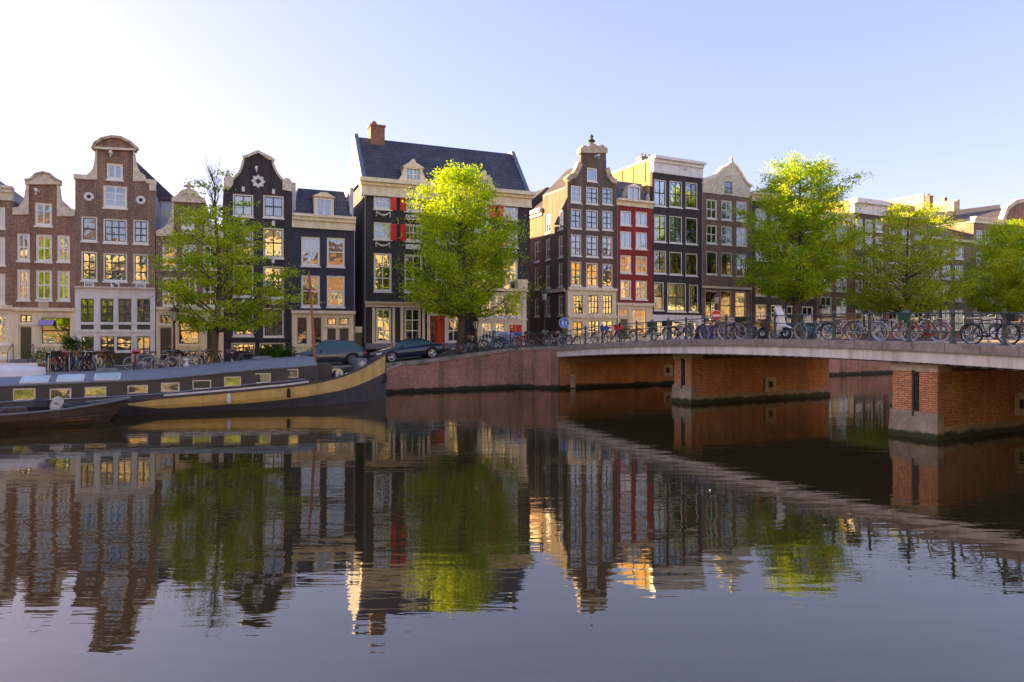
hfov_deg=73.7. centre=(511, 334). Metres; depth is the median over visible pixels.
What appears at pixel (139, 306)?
window
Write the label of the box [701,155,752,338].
canal house
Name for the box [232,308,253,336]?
window
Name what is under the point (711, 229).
window
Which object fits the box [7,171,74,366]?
canal house
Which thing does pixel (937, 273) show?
window
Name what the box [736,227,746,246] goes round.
window
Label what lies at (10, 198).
canal house
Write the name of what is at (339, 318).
window
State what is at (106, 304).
window
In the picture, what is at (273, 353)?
potted shrub
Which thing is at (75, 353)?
bicycle
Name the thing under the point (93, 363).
bicycle
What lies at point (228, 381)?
window
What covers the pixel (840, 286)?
window
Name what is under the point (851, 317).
bicycle
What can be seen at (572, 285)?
window
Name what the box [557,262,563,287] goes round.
window
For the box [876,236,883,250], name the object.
window
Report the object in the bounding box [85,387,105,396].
window
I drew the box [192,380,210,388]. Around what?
window
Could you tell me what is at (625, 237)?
window
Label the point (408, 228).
window
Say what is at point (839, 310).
window
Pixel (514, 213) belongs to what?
window
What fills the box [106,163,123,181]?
window
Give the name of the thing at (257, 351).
bicycle
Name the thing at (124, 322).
window
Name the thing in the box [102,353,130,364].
door panel
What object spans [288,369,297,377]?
window
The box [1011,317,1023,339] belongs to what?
bicycle
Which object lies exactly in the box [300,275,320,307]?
window
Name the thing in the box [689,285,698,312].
window
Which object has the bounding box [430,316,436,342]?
door
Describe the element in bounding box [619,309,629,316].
window
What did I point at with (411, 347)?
parked car
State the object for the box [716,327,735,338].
bicycle
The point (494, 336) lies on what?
quay railing
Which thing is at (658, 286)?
window
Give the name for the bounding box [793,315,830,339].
bicycle
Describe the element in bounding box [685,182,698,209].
window
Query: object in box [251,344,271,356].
bicycle
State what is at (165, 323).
window
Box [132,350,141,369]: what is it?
bicycle
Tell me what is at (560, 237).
window
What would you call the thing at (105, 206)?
window
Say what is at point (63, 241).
window
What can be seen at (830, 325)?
window
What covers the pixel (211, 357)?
bicycle
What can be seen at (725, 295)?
window
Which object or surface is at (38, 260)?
window
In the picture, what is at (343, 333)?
door
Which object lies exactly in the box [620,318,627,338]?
door
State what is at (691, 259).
window
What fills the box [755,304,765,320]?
window
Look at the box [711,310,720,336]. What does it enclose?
no entry sign
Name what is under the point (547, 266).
window
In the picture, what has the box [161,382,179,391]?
window
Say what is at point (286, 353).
potted shrub
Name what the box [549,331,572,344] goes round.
bicycle
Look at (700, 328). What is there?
bicycle
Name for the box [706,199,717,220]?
window
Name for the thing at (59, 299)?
window
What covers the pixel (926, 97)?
sky
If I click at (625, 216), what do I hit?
window
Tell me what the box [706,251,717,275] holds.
window
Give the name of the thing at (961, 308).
canal house
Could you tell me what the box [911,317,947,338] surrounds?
bicycle
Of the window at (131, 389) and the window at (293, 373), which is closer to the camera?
the window at (131, 389)
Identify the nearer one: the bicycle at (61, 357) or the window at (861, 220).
the bicycle at (61, 357)
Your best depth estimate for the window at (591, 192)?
59.47 m
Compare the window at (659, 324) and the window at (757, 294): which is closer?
the window at (659, 324)
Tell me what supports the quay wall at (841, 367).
in the water
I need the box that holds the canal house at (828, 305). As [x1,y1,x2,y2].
[817,212,855,338]
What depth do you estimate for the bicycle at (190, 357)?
37.98 m
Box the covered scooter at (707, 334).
[694,326,715,338]
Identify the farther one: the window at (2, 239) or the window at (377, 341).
the window at (377, 341)
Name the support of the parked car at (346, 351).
on the street
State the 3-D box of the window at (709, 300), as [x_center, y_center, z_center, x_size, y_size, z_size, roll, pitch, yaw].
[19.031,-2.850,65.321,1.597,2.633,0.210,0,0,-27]
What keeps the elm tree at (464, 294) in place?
on the street
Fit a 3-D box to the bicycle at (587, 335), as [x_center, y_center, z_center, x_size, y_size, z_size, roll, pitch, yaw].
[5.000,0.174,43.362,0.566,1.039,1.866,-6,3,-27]
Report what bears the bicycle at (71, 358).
on the street
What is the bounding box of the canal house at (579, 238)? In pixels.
[542,134,617,343]
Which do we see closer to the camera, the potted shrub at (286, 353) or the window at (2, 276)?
the window at (2, 276)
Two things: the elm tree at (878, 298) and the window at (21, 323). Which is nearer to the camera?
the window at (21, 323)
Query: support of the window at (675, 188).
in the canal house at (673, 187)
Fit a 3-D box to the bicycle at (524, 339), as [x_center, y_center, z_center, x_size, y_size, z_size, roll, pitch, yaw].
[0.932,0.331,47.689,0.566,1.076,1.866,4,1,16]
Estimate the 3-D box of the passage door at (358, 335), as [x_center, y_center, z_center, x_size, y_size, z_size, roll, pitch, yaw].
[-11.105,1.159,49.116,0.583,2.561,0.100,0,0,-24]
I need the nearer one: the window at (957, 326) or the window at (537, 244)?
the window at (537, 244)
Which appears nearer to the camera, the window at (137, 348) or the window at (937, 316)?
the window at (137, 348)
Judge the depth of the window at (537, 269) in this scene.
63.05 m
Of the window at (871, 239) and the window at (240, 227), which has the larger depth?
the window at (871, 239)
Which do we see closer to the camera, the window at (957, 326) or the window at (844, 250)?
the window at (844, 250)
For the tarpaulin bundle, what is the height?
0.580 m
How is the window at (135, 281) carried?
in the canal house at (123, 197)
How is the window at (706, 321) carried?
in the canal house at (726, 186)
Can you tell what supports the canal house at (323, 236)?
on the street
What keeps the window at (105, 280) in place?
in the canal house at (123, 197)
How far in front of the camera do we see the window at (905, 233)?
78.57 m
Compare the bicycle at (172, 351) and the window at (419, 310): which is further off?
the window at (419, 310)
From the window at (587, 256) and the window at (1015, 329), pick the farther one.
the window at (1015, 329)
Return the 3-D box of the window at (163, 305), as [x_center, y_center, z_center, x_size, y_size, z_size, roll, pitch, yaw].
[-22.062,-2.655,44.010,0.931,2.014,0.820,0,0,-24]
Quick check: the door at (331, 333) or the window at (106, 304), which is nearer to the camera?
the window at (106, 304)
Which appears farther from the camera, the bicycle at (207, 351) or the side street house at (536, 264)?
the side street house at (536, 264)
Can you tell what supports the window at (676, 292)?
in the canal house at (673, 187)
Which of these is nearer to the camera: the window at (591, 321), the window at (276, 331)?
the window at (276, 331)
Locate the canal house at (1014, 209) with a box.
[940,198,1023,338]
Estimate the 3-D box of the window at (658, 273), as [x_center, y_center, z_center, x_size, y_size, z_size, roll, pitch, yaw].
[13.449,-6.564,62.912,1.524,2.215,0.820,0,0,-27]
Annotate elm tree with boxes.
[135,157,324,362]
[385,160,546,352]
[721,151,887,338]
[829,200,1019,337]
[942,217,1023,338]
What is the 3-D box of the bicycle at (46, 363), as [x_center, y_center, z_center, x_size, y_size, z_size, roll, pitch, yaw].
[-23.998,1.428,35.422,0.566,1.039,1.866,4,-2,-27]
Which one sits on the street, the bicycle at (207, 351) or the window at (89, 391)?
the bicycle at (207, 351)
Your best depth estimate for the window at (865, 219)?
75.67 m
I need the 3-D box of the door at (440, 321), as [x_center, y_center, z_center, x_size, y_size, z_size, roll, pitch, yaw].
[-5.432,-0.259,51.789,0.608,2.199,0.090,0,0,-23]
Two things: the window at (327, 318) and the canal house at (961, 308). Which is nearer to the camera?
the window at (327, 318)
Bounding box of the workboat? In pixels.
[0,396,130,429]
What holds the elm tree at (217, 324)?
on the street
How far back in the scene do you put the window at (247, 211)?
45.58 m
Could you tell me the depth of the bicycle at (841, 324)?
38.96 m
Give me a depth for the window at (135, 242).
43.10 m
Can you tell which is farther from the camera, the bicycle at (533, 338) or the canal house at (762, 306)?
the canal house at (762, 306)
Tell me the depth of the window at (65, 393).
29.18 m
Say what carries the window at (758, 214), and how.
in the canal house at (762, 306)
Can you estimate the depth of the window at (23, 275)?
40.71 m
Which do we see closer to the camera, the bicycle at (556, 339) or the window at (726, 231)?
the bicycle at (556, 339)
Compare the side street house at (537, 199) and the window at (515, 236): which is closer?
the window at (515, 236)
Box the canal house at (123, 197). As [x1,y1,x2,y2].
[73,135,173,365]
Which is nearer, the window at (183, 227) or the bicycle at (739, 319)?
the bicycle at (739, 319)
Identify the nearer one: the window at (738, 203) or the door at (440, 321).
the door at (440, 321)
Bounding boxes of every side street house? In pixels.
[530,200,542,342]
[531,187,548,208]
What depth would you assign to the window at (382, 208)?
50.00 m
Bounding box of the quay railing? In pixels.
[493,332,550,349]
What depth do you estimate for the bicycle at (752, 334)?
44.81 m
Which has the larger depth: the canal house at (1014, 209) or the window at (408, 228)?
the canal house at (1014, 209)
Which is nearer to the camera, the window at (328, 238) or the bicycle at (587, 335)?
the bicycle at (587, 335)
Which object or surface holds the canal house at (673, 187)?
on the street
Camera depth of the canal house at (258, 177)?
45.98 m
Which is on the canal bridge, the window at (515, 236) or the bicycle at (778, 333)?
the bicycle at (778, 333)
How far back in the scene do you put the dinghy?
29.77 m
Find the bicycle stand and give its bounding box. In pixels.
[48,355,50,371]
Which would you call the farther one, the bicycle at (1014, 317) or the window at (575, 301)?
the window at (575, 301)
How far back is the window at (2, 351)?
40.23 m
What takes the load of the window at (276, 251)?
in the canal house at (258, 177)
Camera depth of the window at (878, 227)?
76.45 m
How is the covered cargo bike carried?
on the street
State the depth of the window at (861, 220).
75.03 m
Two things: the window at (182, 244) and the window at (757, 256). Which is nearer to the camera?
the window at (182, 244)
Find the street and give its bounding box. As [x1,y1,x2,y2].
[49,343,578,371]
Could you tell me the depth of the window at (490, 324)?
52.57 m
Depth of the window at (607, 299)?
60.08 m
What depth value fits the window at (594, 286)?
59.36 m
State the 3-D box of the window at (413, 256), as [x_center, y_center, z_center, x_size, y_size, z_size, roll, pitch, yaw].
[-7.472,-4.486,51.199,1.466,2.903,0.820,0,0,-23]
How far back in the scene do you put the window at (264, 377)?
32.94 m
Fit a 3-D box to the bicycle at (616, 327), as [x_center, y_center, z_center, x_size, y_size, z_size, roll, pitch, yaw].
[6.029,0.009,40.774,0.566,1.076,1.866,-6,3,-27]
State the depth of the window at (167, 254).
43.85 m
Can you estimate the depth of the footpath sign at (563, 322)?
48.41 m
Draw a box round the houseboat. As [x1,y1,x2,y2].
[0,271,400,415]
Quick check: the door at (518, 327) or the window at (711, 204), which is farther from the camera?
the window at (711, 204)
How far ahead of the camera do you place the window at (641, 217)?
61.82 m
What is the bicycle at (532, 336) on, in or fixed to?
on the street
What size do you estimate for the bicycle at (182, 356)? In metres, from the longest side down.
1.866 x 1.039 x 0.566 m
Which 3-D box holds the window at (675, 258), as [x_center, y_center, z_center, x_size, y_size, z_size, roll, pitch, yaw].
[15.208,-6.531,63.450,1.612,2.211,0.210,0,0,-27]
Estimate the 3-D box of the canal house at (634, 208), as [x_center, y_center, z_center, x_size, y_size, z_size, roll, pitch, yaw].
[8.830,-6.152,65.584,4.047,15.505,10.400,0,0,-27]
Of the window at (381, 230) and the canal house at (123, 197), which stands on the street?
the canal house at (123, 197)
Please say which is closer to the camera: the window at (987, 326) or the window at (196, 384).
the window at (196, 384)
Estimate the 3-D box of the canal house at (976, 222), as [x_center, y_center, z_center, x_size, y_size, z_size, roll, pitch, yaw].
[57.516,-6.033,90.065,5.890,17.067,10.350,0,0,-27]
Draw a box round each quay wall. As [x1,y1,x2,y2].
[46,346,558,392]
[829,359,892,374]
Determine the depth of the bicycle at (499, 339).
47.80 m
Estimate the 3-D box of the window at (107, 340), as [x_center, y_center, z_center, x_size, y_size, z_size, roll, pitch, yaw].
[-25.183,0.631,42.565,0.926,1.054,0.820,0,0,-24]
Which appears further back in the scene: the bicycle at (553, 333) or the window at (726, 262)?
the window at (726, 262)
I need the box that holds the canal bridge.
[554,308,1023,440]
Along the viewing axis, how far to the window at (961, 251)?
83.37 m
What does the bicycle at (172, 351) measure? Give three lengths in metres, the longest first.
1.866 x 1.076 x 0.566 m
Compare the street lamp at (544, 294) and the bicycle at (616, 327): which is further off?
the street lamp at (544, 294)
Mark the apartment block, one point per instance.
(916, 200)
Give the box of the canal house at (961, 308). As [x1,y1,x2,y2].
[924,223,973,337]
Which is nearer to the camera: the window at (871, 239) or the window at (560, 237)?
the window at (560, 237)
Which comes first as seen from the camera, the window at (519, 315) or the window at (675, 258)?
the window at (519, 315)
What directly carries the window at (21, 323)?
in the canal house at (43, 307)
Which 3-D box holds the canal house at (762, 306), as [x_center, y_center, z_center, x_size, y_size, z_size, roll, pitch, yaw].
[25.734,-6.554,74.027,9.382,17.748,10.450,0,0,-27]
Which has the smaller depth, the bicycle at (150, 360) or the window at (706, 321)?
the bicycle at (150, 360)
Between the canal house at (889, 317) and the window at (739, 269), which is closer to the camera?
the window at (739, 269)
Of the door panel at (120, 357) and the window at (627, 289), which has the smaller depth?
the door panel at (120, 357)
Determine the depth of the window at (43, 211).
41.12 m
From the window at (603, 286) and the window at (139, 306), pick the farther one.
the window at (603, 286)
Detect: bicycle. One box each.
[44,351,52,371]
[46,351,62,370]
[51,351,72,371]
[53,350,67,371]
[63,351,72,370]
[67,350,80,370]
[75,350,95,370]
[81,351,95,370]
[89,351,101,369]
[93,350,104,367]
[97,351,116,367]
[104,350,116,367]
[122,350,160,369]
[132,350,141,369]
[140,350,177,368]
[144,350,154,367]
[160,349,179,367]
[166,350,202,366]
[177,350,208,364]
[198,349,210,363]
[207,350,239,362]
[208,350,220,362]
[225,349,245,361]
[229,349,260,360]
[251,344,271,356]
[459,337,474,352]
[465,335,489,350]
[477,335,503,349]
[494,333,503,347]
[496,332,521,347]
[504,332,527,345]
[519,332,542,345]
[522,331,530,346]
[527,331,553,345]
[541,329,549,344]
[542,331,565,345]
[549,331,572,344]
[565,330,580,344]
[582,329,598,343]
[591,326,608,342]
[604,325,622,342]
[618,326,635,341]
[635,321,656,340]
[649,321,671,339]
[663,321,683,339]
[669,320,692,339]
[684,319,709,338]
[696,319,722,338]
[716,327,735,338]
[717,317,746,338]
[727,318,755,338]
[742,327,763,338]
[769,324,792,338]
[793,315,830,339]
[804,323,826,339]
[820,312,861,339]
[835,320,853,338]
[845,314,889,340]
[848,320,866,338]
[873,319,905,338]
[898,310,950,342]
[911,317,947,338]
[959,314,1021,344]
[963,317,1001,338]
[1006,312,1023,345]
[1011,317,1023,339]
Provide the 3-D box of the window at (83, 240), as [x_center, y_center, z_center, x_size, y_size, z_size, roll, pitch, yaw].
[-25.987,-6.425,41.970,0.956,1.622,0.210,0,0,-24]
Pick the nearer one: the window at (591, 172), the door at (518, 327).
the door at (518, 327)
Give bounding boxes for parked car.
[291,340,366,364]
[369,338,444,361]
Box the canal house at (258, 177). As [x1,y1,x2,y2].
[222,150,291,361]
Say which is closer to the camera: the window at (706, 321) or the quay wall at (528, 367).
the quay wall at (528, 367)
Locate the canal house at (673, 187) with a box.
[611,153,706,339]
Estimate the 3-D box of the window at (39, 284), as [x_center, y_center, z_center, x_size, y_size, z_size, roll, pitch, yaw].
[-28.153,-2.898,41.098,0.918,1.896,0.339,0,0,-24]
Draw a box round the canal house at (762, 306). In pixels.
[751,188,816,338]
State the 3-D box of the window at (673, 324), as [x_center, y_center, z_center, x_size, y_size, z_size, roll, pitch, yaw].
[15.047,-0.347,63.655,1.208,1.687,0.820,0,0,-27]
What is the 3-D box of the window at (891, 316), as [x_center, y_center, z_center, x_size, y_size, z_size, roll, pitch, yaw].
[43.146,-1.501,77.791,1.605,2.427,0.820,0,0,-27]
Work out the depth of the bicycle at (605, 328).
41.69 m
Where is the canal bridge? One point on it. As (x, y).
(952, 387)
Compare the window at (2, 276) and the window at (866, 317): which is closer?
the window at (2, 276)
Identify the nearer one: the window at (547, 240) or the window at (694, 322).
the window at (547, 240)
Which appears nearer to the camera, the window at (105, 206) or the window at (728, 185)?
the window at (105, 206)
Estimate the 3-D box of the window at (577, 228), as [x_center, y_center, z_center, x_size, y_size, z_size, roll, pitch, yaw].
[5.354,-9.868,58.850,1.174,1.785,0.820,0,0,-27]
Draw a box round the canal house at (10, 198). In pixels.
[0,181,23,362]
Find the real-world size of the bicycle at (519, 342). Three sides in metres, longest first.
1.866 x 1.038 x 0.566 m
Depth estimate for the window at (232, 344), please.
45.48 m
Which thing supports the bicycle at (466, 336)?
on the street
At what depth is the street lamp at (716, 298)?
53.21 m
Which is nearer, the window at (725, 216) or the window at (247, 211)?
the window at (247, 211)
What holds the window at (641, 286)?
in the canal house at (634, 208)
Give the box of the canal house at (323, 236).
[291,182,361,352]
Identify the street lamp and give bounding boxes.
[169,305,178,366]
[472,317,478,351]
[541,288,546,344]
[712,292,720,337]
[817,304,824,337]
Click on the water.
(646, 533)
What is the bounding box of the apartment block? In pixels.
[886,193,999,225]
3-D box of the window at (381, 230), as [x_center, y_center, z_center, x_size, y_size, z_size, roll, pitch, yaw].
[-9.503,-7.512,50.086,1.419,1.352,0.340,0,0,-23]
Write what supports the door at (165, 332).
in the canal house at (185, 341)
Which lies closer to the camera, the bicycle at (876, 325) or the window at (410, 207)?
the bicycle at (876, 325)
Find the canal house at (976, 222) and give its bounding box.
[937,216,1003,338]
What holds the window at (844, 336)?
in the canal house at (828, 305)
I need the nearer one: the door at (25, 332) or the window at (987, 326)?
the door at (25, 332)
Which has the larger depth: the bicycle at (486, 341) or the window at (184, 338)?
the bicycle at (486, 341)
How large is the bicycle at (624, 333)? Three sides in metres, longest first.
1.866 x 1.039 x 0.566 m
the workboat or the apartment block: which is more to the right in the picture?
the apartment block
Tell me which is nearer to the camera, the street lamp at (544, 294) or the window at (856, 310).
the street lamp at (544, 294)
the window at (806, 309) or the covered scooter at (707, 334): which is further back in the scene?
the window at (806, 309)
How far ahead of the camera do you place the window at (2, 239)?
40.25 m
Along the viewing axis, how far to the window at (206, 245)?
44.67 m
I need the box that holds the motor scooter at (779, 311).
[755,307,791,338]
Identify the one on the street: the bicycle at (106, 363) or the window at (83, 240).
the bicycle at (106, 363)
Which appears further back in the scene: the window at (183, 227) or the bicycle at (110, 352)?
the window at (183, 227)
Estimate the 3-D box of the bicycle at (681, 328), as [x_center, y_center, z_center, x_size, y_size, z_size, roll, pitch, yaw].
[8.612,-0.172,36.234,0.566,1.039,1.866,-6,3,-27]
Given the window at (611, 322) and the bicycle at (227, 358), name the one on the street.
the bicycle at (227, 358)
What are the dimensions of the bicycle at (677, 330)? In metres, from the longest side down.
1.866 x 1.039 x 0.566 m
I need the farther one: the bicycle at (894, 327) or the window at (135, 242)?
the window at (135, 242)
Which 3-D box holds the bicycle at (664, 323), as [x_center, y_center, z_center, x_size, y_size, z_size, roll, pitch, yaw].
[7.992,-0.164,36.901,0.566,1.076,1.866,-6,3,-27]
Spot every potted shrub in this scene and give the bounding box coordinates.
[28,347,54,366]
[261,345,281,357]
[275,340,296,357]
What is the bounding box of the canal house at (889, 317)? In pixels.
[886,203,928,337]
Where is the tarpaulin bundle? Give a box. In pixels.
[26,397,89,411]
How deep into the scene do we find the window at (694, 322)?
64.28 m
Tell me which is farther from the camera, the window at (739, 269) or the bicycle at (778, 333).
the window at (739, 269)
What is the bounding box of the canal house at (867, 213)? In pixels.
[826,197,889,338]
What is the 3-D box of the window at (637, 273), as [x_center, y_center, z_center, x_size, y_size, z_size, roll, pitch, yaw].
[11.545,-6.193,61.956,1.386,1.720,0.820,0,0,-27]
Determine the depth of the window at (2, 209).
40.25 m
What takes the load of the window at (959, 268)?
in the canal house at (961, 308)
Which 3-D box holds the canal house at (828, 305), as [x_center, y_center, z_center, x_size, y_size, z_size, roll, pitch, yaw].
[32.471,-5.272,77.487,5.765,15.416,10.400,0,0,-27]
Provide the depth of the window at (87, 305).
41.97 m
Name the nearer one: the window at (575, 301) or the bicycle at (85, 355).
the bicycle at (85, 355)
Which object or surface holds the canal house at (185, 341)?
on the street
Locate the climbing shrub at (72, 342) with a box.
[58,332,89,368]
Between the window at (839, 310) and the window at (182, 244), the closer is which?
the window at (182, 244)
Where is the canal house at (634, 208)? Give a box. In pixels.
[616,181,654,341]
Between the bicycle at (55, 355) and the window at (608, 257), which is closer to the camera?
the bicycle at (55, 355)
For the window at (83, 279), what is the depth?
41.94 m
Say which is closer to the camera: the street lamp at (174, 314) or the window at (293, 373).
the window at (293, 373)
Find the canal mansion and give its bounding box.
[345,121,535,358]
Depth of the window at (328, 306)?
47.90 m
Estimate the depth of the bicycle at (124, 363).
37.27 m
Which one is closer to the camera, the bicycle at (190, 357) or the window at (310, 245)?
the bicycle at (190, 357)
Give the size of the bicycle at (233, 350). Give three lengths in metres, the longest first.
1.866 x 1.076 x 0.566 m
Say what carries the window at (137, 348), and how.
in the canal house at (123, 197)
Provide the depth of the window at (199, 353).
44.26 m
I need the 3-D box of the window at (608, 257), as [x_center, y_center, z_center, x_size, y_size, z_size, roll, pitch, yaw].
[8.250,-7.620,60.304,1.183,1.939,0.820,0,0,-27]
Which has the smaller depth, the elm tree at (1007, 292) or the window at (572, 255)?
the window at (572, 255)
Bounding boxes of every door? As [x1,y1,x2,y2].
[19,326,32,358]
[159,326,172,359]
[206,331,211,358]
[326,328,336,339]
[338,328,349,339]
[355,332,361,345]
[437,316,443,342]
[516,325,521,344]
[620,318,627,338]
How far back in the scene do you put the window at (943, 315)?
82.12 m
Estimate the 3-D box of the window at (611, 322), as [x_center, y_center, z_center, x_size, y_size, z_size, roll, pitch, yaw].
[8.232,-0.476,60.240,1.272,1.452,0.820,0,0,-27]
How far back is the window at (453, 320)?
52.02 m
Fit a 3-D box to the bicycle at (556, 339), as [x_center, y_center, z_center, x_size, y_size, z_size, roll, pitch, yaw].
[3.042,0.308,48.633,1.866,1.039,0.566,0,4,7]
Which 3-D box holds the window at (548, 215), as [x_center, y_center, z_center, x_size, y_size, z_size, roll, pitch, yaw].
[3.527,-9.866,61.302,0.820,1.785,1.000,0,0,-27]
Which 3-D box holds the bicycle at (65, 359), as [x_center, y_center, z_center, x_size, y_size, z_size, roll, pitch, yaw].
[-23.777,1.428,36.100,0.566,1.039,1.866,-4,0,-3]
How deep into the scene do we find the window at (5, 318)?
40.31 m
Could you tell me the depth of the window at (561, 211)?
59.19 m
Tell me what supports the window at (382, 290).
in the canal mansion
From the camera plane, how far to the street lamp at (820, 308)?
60.92 m
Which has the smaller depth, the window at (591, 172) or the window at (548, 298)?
the window at (591, 172)
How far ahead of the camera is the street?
45.41 m
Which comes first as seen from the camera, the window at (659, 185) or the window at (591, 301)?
the window at (591, 301)
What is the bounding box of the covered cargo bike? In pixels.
[490,330,515,346]
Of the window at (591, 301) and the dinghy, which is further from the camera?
the window at (591, 301)
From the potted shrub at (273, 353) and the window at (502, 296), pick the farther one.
the window at (502, 296)
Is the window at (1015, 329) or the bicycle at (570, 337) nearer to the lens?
the bicycle at (570, 337)
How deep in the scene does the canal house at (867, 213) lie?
75.52 m
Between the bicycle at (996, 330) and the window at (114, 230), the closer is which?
the bicycle at (996, 330)
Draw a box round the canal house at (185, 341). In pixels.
[156,182,223,364]
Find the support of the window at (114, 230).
in the canal house at (123, 197)
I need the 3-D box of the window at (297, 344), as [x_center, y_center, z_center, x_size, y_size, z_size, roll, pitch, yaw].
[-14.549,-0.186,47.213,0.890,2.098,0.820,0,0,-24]
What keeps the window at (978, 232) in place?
in the canal house at (976, 222)
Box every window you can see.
[0,207,5,229]
[0,237,5,266]
[0,274,5,304]
[0,315,9,345]
[0,349,9,359]
[13,388,35,400]
[16,233,30,262]
[16,269,30,301]
[17,314,33,325]
[34,202,52,227]
[35,234,52,263]
[35,270,52,301]
[39,316,71,346]
[50,388,70,398]
[56,235,70,263]
[56,270,70,301]
[79,298,94,324]
[80,216,97,242]
[80,251,97,281]
[81,336,94,362]
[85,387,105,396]
[99,298,114,324]
[100,336,115,352]
[102,185,127,209]
[102,218,127,244]
[102,253,127,282]
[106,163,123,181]
[116,336,131,352]
[117,298,132,324]
[127,385,147,393]
[132,220,148,245]
[132,254,148,283]
[135,298,151,324]
[136,336,150,363]
[158,314,172,325]
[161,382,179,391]
[162,244,176,270]
[162,277,176,306]
[177,316,200,346]
[180,349,200,360]
[181,216,194,235]
[182,244,197,270]
[182,277,196,306]
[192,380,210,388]
[203,245,216,270]
[203,277,216,307]
[224,376,240,386]
[231,343,254,359]
[232,265,253,297]
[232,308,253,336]
[233,194,253,218]
[233,227,252,257]
[255,373,270,382]
[259,343,284,354]
[262,195,284,219]
[262,308,284,337]
[263,227,284,259]
[263,266,284,299]
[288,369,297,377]
[295,316,308,346]
[300,236,320,267]
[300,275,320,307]
[310,316,322,346]
[325,317,337,327]
[326,237,345,268]
[326,276,345,307]
[338,317,350,327]
[373,196,392,210]
[373,222,392,240]
[373,253,392,292]
[376,308,390,342]
[404,199,421,212]
[404,224,422,242]
[404,254,421,292]
[404,308,420,338]
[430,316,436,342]
[447,313,458,342]
[481,296,493,317]
[481,322,492,340]
[495,295,506,317]
[495,322,504,331]
[502,207,517,220]
[503,259,517,287]
[504,231,518,248]
[509,295,520,317]
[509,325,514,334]
[533,241,539,263]
[533,266,539,290]
[533,298,539,317]
[545,214,550,234]
[545,238,550,260]
[545,265,550,289]
[545,297,550,316]
[557,210,563,230]
[557,235,563,258]
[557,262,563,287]
[557,295,563,316]
[570,185,581,203]
[570,208,581,229]
[570,234,581,256]
[570,261,581,286]
[572,295,583,314]
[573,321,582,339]
[586,186,598,205]
[586,210,598,230]
[586,235,598,257]
[586,263,598,287]
[587,167,597,182]
[588,295,598,314]
[588,320,599,336]
[602,187,613,205]
[602,210,613,231]
[602,236,613,258]
[602,264,613,287]
[602,295,613,314]
[602,320,613,336]
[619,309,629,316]
[620,210,631,226]
[620,231,631,249]
[620,255,631,274]
[620,280,631,299]
[632,309,647,336]
[635,211,647,227]
[635,232,647,250]
[635,256,647,274]
[635,281,647,300]
[654,179,666,207]
[654,214,666,243]
[654,250,666,274]
[654,282,664,310]
[657,322,666,339]
[667,283,686,312]
[669,181,682,208]
[669,216,682,244]
[669,252,682,275]
[671,321,680,339]
[683,321,696,338]
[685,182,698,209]
[685,217,698,245]
[685,253,698,276]
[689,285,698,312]
[705,290,716,317]
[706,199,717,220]
[706,225,717,244]
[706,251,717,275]
[706,321,714,332]
[720,291,730,321]
[721,200,732,221]
[721,226,732,245]
[721,252,732,276]
[724,181,733,195]
[735,291,745,316]
[736,201,746,222]
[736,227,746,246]
[736,253,746,277]
[755,208,765,230]
[755,277,765,296]
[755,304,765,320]
[756,244,765,261]
[771,305,781,321]
[786,306,798,322]
[802,306,812,322]
[821,297,831,315]
[824,325,831,338]
[836,224,846,240]
[836,250,846,266]
[836,276,846,292]
[836,297,846,315]
[839,323,848,338]
[855,219,862,231]
[855,280,862,294]
[855,306,862,329]
[865,219,872,232]
[865,236,872,249]
[865,305,872,330]
[875,220,882,232]
[875,307,883,330]
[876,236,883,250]
[889,310,896,330]
[902,229,910,244]
[915,312,922,332]
[930,267,939,279]
[930,309,939,329]
[942,265,950,279]
[942,309,950,329]
[955,246,963,260]
[955,265,963,280]
[955,310,963,330]
[976,230,982,243]
[985,314,989,329]
[1010,321,1023,333]
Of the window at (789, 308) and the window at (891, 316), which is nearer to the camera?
the window at (789, 308)
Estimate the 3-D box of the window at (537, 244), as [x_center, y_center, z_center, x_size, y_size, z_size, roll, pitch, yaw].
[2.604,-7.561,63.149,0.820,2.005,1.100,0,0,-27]
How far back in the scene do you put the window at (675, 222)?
63.58 m
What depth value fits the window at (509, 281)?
54.18 m
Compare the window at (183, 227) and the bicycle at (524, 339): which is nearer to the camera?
the window at (183, 227)
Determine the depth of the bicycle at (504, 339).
47.06 m
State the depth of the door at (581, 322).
58.76 m
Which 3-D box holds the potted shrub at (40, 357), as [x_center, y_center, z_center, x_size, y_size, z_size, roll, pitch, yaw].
[-26.266,1.288,38.255,1.454,1.345,0.986,0,0,-27]
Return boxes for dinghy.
[0,363,45,376]
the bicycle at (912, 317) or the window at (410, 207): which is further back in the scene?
the window at (410, 207)
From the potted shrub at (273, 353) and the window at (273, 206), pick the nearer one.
the potted shrub at (273, 353)
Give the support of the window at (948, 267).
in the canal house at (961, 308)
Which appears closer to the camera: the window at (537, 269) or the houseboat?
the houseboat
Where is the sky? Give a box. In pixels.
[0,0,1023,225]
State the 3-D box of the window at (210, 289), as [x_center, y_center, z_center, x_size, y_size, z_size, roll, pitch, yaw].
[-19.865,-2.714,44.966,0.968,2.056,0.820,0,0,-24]
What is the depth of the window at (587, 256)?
59.34 m
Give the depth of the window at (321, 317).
47.47 m
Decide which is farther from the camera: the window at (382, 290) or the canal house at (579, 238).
the canal house at (579, 238)
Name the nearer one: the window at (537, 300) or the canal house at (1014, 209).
the window at (537, 300)
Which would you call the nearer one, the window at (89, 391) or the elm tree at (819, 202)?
the window at (89, 391)
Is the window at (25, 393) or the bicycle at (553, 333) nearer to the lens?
the window at (25, 393)
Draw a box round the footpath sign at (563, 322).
[559,318,568,327]
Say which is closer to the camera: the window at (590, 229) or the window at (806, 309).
the window at (590, 229)
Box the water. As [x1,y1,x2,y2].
[0,373,1023,681]
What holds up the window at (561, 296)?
in the canal house at (579, 238)

